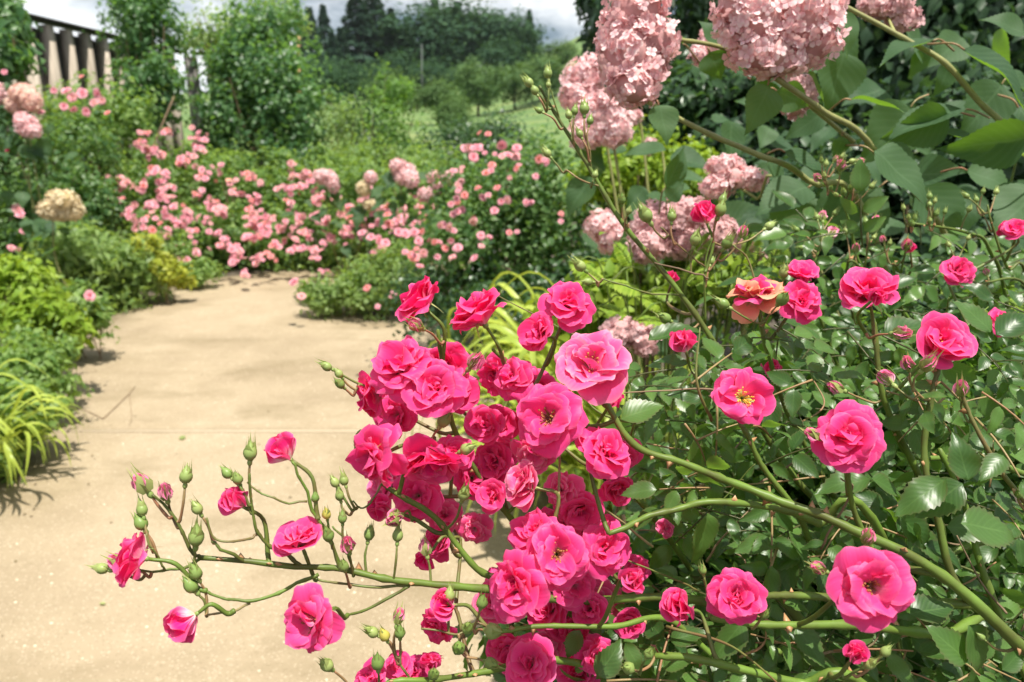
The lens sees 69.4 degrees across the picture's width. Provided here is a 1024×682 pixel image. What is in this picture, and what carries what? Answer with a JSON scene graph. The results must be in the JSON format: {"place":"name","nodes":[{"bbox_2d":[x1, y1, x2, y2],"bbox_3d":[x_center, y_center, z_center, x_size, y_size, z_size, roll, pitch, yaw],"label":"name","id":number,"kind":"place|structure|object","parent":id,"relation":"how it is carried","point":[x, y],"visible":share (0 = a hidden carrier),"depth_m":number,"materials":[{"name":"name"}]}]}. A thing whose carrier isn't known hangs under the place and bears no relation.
{"place":"outdoors","nodes":[
{"label":"outdoors","id":0,"kind":"place"},
{"bbox_2d":[0,257,557,681],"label":"path","id":1,"kind":"structure","parent":0,"point":[255,348],"depth_m":2.86,"materials":[{"name":"beige concrete"}]},
{"bbox_2d":[80,386,134,425],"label":"fallen twig","id":2,"kind":"object","parent":1,"relation":"on","point":[115,407],"visible":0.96,"depth_m":3.82,"materials":[{"name":"brown wood"}]},
{"bbox_2d":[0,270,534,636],"bbox_3d":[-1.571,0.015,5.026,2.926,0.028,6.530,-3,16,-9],"label":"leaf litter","id":3,"kind":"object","parent":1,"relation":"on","point":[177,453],"visible":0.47,"depth_m":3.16,"materials":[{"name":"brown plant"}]},
{"bbox_2d":[15,0,675,92],"label":"sky","id":4,"kind":"structure","parent":0,"point":[560,14],"materials":[{"name":"white"}]},
{"bbox_2d":[0,16,1020,529],"bbox_3d":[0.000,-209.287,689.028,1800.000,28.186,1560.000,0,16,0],"label":"ground","id":5,"kind":"structure","parent":0,"point":[534,116],"depth_m":43.95,"materials":[{"name":"plant"}]},
{"bbox_2d":[0,0,46,221],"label":"climbing plant","id":6,"kind":"object","parent":5,"relation":"on","point":[17,57],"visible":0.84,"depth_m":6.48,"materials":[{"name":"green plant"}]},
{"bbox_2d":[0,82,78,246],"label":"hydrangea bush","id":7,"kind":"object","parent":5,"relation":"on","point":[21,101],"visible":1,"depth_m":5.78,"materials":[{"name":"pink plant"}]},
{"bbox_2d":[0,358,88,487],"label":"striped grass","id":8,"kind":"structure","parent":5,"relation":"on","point":[6,450],"depth_m":2.97,"materials":[{"name":"green plant"}]},
{"bbox_2d":[0,313,94,485],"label":"shade bedding","id":9,"kind":"object","parent":5,"relation":"on","point":[44,355],"visible":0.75,"depth_m":3.42,"materials":[{"name":"green plant"}]},
{"bbox_2d":[0,244,100,360],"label":"lime shrub","id":10,"kind":"object","parent":5,"relation":"on","point":[29,292],"visible":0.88,"depth_m":3.90,"materials":[{"name":"green plant"}]},
{"bbox_2d":[19,188,86,286],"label":"hydrangea bush","id":11,"kind":"object","parent":5,"relation":"on","point":[61,205],"visible":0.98,"depth_m":5.28,"materials":[{"name":"beige plant"}]},
{"bbox_2d":[0,69,132,258],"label":"dark rose shrub","id":12,"kind":"object","parent":5,"relation":"on","point":[12,235],"visible":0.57,"depth_m":6.70,"materials":[{"name":"green plant"}]},
{"bbox_2d":[52,275,119,361],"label":"leafy plant","id":13,"kind":"object","parent":5,"relation":"on","point":[82,297],"visible":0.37,"depth_m":4.53,"materials":[{"name":"green plant"}]},
{"bbox_2d":[2,69,181,237],"bbox_3d":[-4.853,-2.046,8.487,1.670,2.096,1.666,7,17,24],"label":"climbing plant","id":14,"kind":"object","parent":5,"relation":"on","point":[135,118],"visible":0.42,"depth_m":8.48,"materials":[{"name":"green plant"}]},
{"bbox_2d":[0,13,188,257],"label":"pergola","id":15,"kind":"object","parent":5,"relation":"on","point":[66,54],"visible":0.2,"depth_m":9.42,"materials":[{"name":"beige stone"}]},
{"bbox_2d":[11,218,180,314],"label":"lavender clump","id":16,"kind":"object","parent":5,"relation":"on","point":[112,267],"visible":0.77,"depth_m":5.77,"materials":[{"name":"green plant"}]},
{"bbox_2d":[85,139,161,235],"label":"rose shrub","id":17,"kind":"object","parent":5,"relation":"on","point":[123,182],"visible":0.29,"depth_m":8.04,"materials":[{"name":"pink plant"}]},
{"bbox_2d":[81,0,201,234],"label":"climbing plant","id":18,"kind":"object","parent":5,"relation":"on","point":[140,25],"visible":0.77,"depth_m":9.18,"materials":[{"name":"green plant"}]},
{"bbox_2d":[113,127,200,248],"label":"rose shrub","id":19,"kind":"object","parent":5,"relation":"on","point":[149,213],"visible":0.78,"depth_m":7.78,"materials":[{"name":"pink plant"}]},
{"bbox_2d":[142,96,174,172],"bbox_3d":[-4.045,-2.247,8.370,0.023,1.024,0.660,9,18,28],"label":"bamboo cane","id":20,"kind":"object","parent":5,"relation":"on","point":[163,121],"visible":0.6,"depth_m":8.42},
{"bbox_2d":[126,230,197,304],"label":"golden shrub","id":21,"kind":"object","parent":5,"relation":"on","point":[172,279],"visible":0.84,"depth_m":6.05,"materials":[{"name":"yellow plant"}]},
{"bbox_2d":[152,226,226,290],"bbox_3d":[-3.083,-0.767,6.866,0.932,0.587,0.526,6,17,20],"label":"green bedding","id":22,"kind":"object","parent":5,"relation":"on","point":[208,272],"visible":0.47,"depth_m":6.77,"materials":[{"name":"green plant"}]},
{"bbox_2d":[156,125,250,266],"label":"rose shrub","id":23,"kind":"object","parent":5,"relation":"on","point":[203,171],"visible":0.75,"depth_m":7.91,"materials":[{"name":"pink plant"}]},
{"bbox_2d":[184,51,283,205],"bbox_3d":[-4.800,-3.675,13.094,1.700,2.700,0.160,0,16,0],"label":"fence","id":24,"kind":"object","parent":5,"relation":"on","point":[192,71],"visible":0.06,"depth_m":12.86,"materials":[{"name":"wood"}]},
{"bbox_2d":[193,137,287,277],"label":"rose shrub","id":25,"kind":"object","parent":5,"relation":"on","point":[238,220],"visible":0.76,"depth_m":7.65,"materials":[{"name":"pink plant"}]},
{"bbox_2d":[175,0,314,172],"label":"climbing plant","id":26,"kind":"object","parent":5,"relation":"on","point":[209,38],"visible":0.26,"depth_m":12.21,"materials":[{"name":"green plant"}]},
{"bbox_2d":[178,0,345,197],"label":"climbing plant","id":27,"kind":"object","parent":5,"relation":"on","point":[257,65],"visible":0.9,"depth_m":10.66,"materials":[{"name":"green plant"}]},
{"bbox_2d":[238,142,327,271],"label":"rose shrub","id":28,"kind":"object","parent":5,"relation":"on","point":[280,248],"visible":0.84,"depth_m":7.67,"materials":[{"name":"pink plant"}]},
{"bbox_2d":[295,24,320,102],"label":"cedar tree","id":29,"kind":"object","parent":5,"relation":"on","point":[308,46],"visible":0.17,"depth_m":78.39,"materials":[{"name":"green plant"}]},
{"bbox_2d":[301,6,324,66],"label":"cedar tree","id":30,"kind":"object","parent":5,"relation":"on","point":[310,18],"visible":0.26,"depth_m":82.11,"materials":[{"name":"green plant"}]},
{"bbox_2d":[276,142,365,273],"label":"rose shrub","id":31,"kind":"object","parent":5,"relation":"on","point":[317,255],"visible":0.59,"depth_m":7.66,"materials":[{"name":"pink plant"}]},
{"bbox_2d":[294,52,349,103],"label":"broadleaf tree","id":32,"kind":"object","parent":5,"relation":"on","point":[326,75],"visible":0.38,"depth_m":64.56,"materials":[{"name":"green plant"}]},
{"bbox_2d":[314,3,340,101],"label":"cedar tree","id":33,"kind":"object","parent":5,"relation":"on","point":[324,26],"visible":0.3,"depth_m":85.75,"materials":[{"name":"green plant"}]},
{"bbox_2d":[279,168,401,273],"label":"hydrangea bush","id":34,"kind":"object","parent":5,"relation":"on","point":[326,179],"visible":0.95,"depth_m":6.78,"materials":[{"name":"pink plant"}]},
{"bbox_2d":[322,31,358,104],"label":"cedar tree","id":35,"kind":"object","parent":5,"relation":"on","point":[332,50],"visible":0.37,"depth_m":76.40,"materials":[{"name":"green plant"}]},
{"bbox_2d":[316,84,370,183],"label":"garden shrub","id":36,"kind":"object","parent":5,"relation":"on","point":[333,128],"visible":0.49,"depth_m":10.69,"materials":[{"name":"green plant"}]},
{"bbox_2d":[315,55,373,100],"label":"broadleaf tree","id":37,"kind":"object","parent":5,"relation":"on","point":[352,80],"visible":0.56,"depth_m":68.42,"materials":[{"name":"green plant"}]},
{"bbox_2d":[335,26,359,93],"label":"cedar tree","id":38,"kind":"object","parent":5,"relation":"on","point":[341,42],"visible":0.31,"depth_m":90.18,"materials":[{"name":"green plant"}]},
{"bbox_2d":[316,144,399,273],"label":"rose shrub","id":39,"kind":"object","parent":5,"relation":"on","point":[360,170],"visible":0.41,"depth_m":7.53,"materials":[{"name":"green plant"}]},
{"bbox_2d":[289,229,428,321],"bbox_3d":[-1.145,-0.487,5.641,1.143,0.716,0.729,0,16,0],"label":"rose mound","id":40,"kind":"object","parent":5,"relation":"on","point":[347,291],"visible":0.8,"depth_m":5.59,"materials":[{"name":"green plant"}]},
{"bbox_2d":[327,83,395,166],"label":"garden shrub","id":41,"kind":"object","parent":5,"relation":"on","point":[365,118],"visible":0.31,"depth_m":11.30,"materials":[{"name":"green plant"}]},
{"bbox_2d":[335,0,391,96],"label":"cedar tree","id":42,"kind":"object","parent":5,"relation":"on","point":[357,25],"visible":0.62,"depth_m":92.26,"materials":[{"name":"green plant"}]},
{"bbox_2d":[347,58,391,101],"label":"broadleaf tree","id":43,"kind":"object","parent":5,"relation":"on","point":[374,72],"visible":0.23,"depth_m":78.10,"materials":[{"name":"green plant"}]},
{"bbox_2d":[324,53,437,171],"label":"garden shrub","id":44,"kind":"object","parent":5,"relation":"on","point":[397,87],"visible":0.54,"depth_m":12.36,"materials":[{"name":"green plant"}]},
{"bbox_2d":[352,0,412,82],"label":"cedar tree","id":45,"kind":"object","parent":5,"relation":"on","point":[372,5],"visible":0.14,"depth_m":96.69,"materials":[{"name":"green plant"}]},
{"bbox_2d":[357,64,431,123],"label":"meadow bush","id":46,"kind":"object","parent":5,"relation":"on","point":[381,86],"visible":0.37,"depth_m":45.06,"materials":[{"name":"green plant"}]},
{"bbox_2d":[370,48,422,92],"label":"broadleaf tree","id":47,"kind":"object","parent":5,"relation":"on","point":[396,62],"visible":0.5,"depth_m":83.87,"materials":[{"name":"green plant"}]},
{"bbox_2d":[387,7,410,67],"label":"cedar tree","id":48,"kind":"object","parent":5,"relation":"on","point":[390,10],"visible":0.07,"depth_m":105.06,"materials":[{"name":"green plant"}]},
{"bbox_2d":[335,114,463,187],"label":"garden shrub","id":49,"kind":"object","parent":5,"relation":"on","point":[391,153],"visible":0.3,"depth_m":9.44,"materials":[{"name":"green plant"}]},
{"bbox_2d":[355,146,457,272],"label":"rose shrub","id":50,"kind":"object","parent":5,"relation":"on","point":[418,164],"visible":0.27,"depth_m":6.75,"materials":[{"name":"pink plant"}]},
{"bbox_2d":[354,1,473,91],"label":"broadleaf tree","id":51,"kind":"object","parent":5,"relation":"on","point":[427,40],"visible":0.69,"depth_m":95.59,"materials":[{"name":"green plant"}]},
{"bbox_2d":[370,157,463,257],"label":"hydrangea bush","id":52,"kind":"object","parent":5,"relation":"on","point":[402,172],"visible":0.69,"depth_m":5.60,"materials":[{"name":"pink plant"}]},
{"bbox_2d":[421,44,422,97],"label":"utility pole","id":53,"kind":"object","parent":5,"relation":"on","point":[421,63],"visible":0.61,"depth_m":78.18,"materials":[{"name":"grey wood"}]},
{"bbox_2d":[401,55,454,91],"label":"broadleaf tree","id":54,"kind":"object","parent":5,"relation":"on","point":[425,68],"visible":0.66,"depth_m":81.94,"materials":[{"name":"green plant"}]},
{"bbox_2d":[429,0,440,75],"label":"cedar tree","id":55,"kind":"object","parent":5,"relation":"on","point":[436,8],"visible":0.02,"depth_m":114.94,"materials":[{"name":"green plant"}]},
{"bbox_2d":[408,74,469,124],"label":"meadow bush","id":56,"kind":"object","parent":5,"relation":"on","point":[432,96],"visible":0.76,"depth_m":44.96,"materials":[{"name":"green plant"}]},
{"bbox_2d":[394,0,499,72],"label":"broadleaf tree","id":57,"kind":"object","parent":5,"relation":"on","point":[458,15],"visible":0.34,"depth_m":97.93,"materials":[{"name":"green plant"}]},
{"bbox_2d":[429,95,476,132],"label":"meadow bush","id":58,"kind":"object","parent":5,"relation":"on","point":[448,106],"visible":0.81,"depth_m":35.48,"materials":[{"name":"green plant"}]},
{"bbox_2d":[431,62,488,101],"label":"broadleaf tree","id":59,"kind":"object","parent":5,"relation":"on","point":[448,76],"visible":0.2,"depth_m":80.32,"materials":[{"name":"green plant"}]},
{"bbox_2d":[420,0,516,66],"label":"broadleaf tree","id":60,"kind":"object","parent":5,"relation":"on","point":[469,12],"visible":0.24,"depth_m":100.28,"materials":[{"name":"green plant"}]},
{"bbox_2d":[394,100,551,207],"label":"garden shrub","id":61,"kind":"object","parent":5,"relation":"on","point":[462,136],"visible":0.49,"depth_m":11.12,"materials":[{"name":"green plant"}]},
{"bbox_2d":[447,56,514,116],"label":"meadow bush","id":62,"kind":"object","parent":5,"relation":"on","point":[470,79],"visible":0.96,"depth_m":60.80,"materials":[{"name":"green plant"}]},
{"bbox_2d":[371,233,610,356],"bbox_3d":[-0.142,-0.197,4.079,1.566,0.951,1.039,6,17,21],"label":"shade shrub","id":63,"kind":"object","parent":5,"relation":"on","point":[442,304],"visible":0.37,"depth_m":4.07,"materials":[{"name":"green plant"}]},
{"bbox_2d":[366,100,632,353],"bbox_3d":[0.022,-0.600,4.356,1.660,1.573,1.321,0,16,0],"label":"rose shrub","id":64,"kind":"object","parent":5,"relation":"on","point":[524,210],"visible":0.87,"depth_m":4.18,"materials":[{"name":"green plant"}]},
{"bbox_2d":[453,3,548,77],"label":"broadleaf tree","id":65,"kind":"object","parent":5,"relation":"on","point":[495,21],"visible":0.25,"depth_m":99.52,"materials":[{"name":"green plant"}]},
{"bbox_2d":[470,34,532,79],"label":"broadleaf tree","id":66,"kind":"object","parent":5,"relation":"on","point":[492,53],"visible":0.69,"depth_m":89.64,"materials":[{"name":"green plant"}]},
{"bbox_2d":[469,8,554,65],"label":"broadleaf tree","id":67,"kind":"object","parent":5,"relation":"on","point":[526,38],"visible":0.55,"depth_m":98.79,"materials":[{"name":"green plant"}]},
{"bbox_2d":[477,62,553,110],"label":"meadow bush","id":68,"kind":"object","parent":5,"relation":"on","point":[514,89],"visible":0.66,"depth_m":65.17,"materials":[{"name":"green plant"}]},
{"bbox_2d":[516,9,539,64],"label":"cedar tree","id":69,"kind":"object","parent":5,"relation":"on","point":[528,15],"visible":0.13,"depth_m":102.83,"materials":[{"name":"green plant"}]},
{"bbox_2d":[516,51,566,95],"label":"meadow bush","id":70,"kind":"object","parent":5,"relation":"on","point":[540,63],"visible":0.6,"depth_m":68.99,"materials":[{"name":"green plant"}]},
{"bbox_2d":[86,62,1023,681],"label":"rose bush","id":71,"kind":"object","parent":5,"relation":"on","point":[852,520],"visible":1,"depth_m":0.56,"materials":[{"name":"green plant"}]},
{"bbox_2d":[535,38,581,67],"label":"meadow bush","id":72,"kind":"object","parent":5,"relation":"on","point":[567,50],"visible":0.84,"depth_m":88.98,"materials":[{"name":"green plant"}]},
{"bbox_2d":[435,336,692,529],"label":"striped grass","id":73,"kind":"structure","parent":5,"relation":"on","point":[584,473],"depth_m":2.62,"materials":[{"name":"plant"}]},
{"bbox_2d":[560,114,738,391],"bbox_3d":[0.553,-0.165,3.025,0.744,1.464,0.453,7,17,22],"label":"golden shrub","id":74,"kind":"object","parent":5,"relation":"on","point":[630,175],"visible":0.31,"depth_m":2.81,"materials":[{"name":"green plant"}]},
{"bbox_2d":[565,0,740,274],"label":"garden tree","id":75,"kind":"object","parent":5,"relation":"on","point":[689,14],"visible":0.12,"depth_m":6.07,"materials":[{"name":"green plant"}]},
{"bbox_2d":[522,232,784,531],"bbox_3d":[0.286,0.355,1.695,0.540,1.192,0.232,7,17,23],"label":"lime plant","id":76,"kind":"object","parent":5,"relation":"on","point":[652,278],"visible":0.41,"depth_m":1.53,"materials":[{"name":"green plant"}]},
{"bbox_2d":[558,51,792,529],"bbox_3d":[0.341,0.086,1.904,0.604,1.599,1.205,8,18,26],"label":"hydrangea bush","id":77,"kind":"object","parent":5,"relation":"on","point":[610,130],"visible":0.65,"depth_m":1.84,"materials":[{"name":"pink plant"}]},
{"bbox_2d":[568,228,789,539],"bbox_3d":[0.318,0.358,1.572,0.421,1.212,0.365,0,16,0],"label":"lime fern","id":78,"kind":"object","parent":5,"relation":"on","point":[650,305],"visible":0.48,"depth_m":1.40,"materials":[{"name":"green plant"}]},
{"bbox_2d":[574,44,846,377],"bbox_3d":[0.862,-0.411,3.289,1.177,1.796,0.762,0,16,0],"label":"backing shrub","id":79,"kind":"object","parent":5,"relation":"on","point":[695,95],"visible":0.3,"depth_m":3.02,"materials":[{"name":"green plant"}]},
{"bbox_2d":[593,0,1023,502],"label":"hydrangea bush","id":80,"kind":"object","parent":5,"relation":"on","point":[764,42],"visible":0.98,"depth_m":1.05,"materials":[{"name":"green plant"}]},
{"bbox_2d":[662,59,1023,381],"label":"backing shrub","id":81,"kind":"object","parent":5,"relation":"on","point":[898,196],"visible":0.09,"depth_m":2.09,"materials":[{"name":"green plant"}]},
{"bbox_2d":[716,151,1023,365],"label":"rose bush","id":82,"kind":"object","parent":5,"relation":"on","point":[995,273],"visible":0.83,"depth_m":0.90,"materials":[{"name":"green plant"}]},
{"bbox_2d":[804,0,1023,178],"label":"garden tree","id":83,"kind":"object","parent":5,"relation":"on","point":[961,18],"visible":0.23,"depth_m":3.63,"materials":[{"name":"green plant"}]},
{"bbox_2d":[923,152,1023,359],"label":"lime fern","id":84,"kind":"object","parent":5,"relation":"on","point":[999,291],"visible":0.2,"depth_m":1.10,"materials":[{"name":"green plant"}]},
{"bbox_2d":[396,256,731,493],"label":"striped grass","id":85,"kind":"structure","parent":0,"point":[502,326],"depth_m":2.91,"materials":[{"name":"plant"}]},
{"bbox_2d":[574,467,1012,535],"bbox_3d":[0.734,0.528,1.993,1.244,0.770,1.102,0,16,0],"label":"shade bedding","id":86,"kind":"object","parent":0,"point":[577,472],"depth_m":1.98,"materials":[{"name":"green plant"}]}
]}

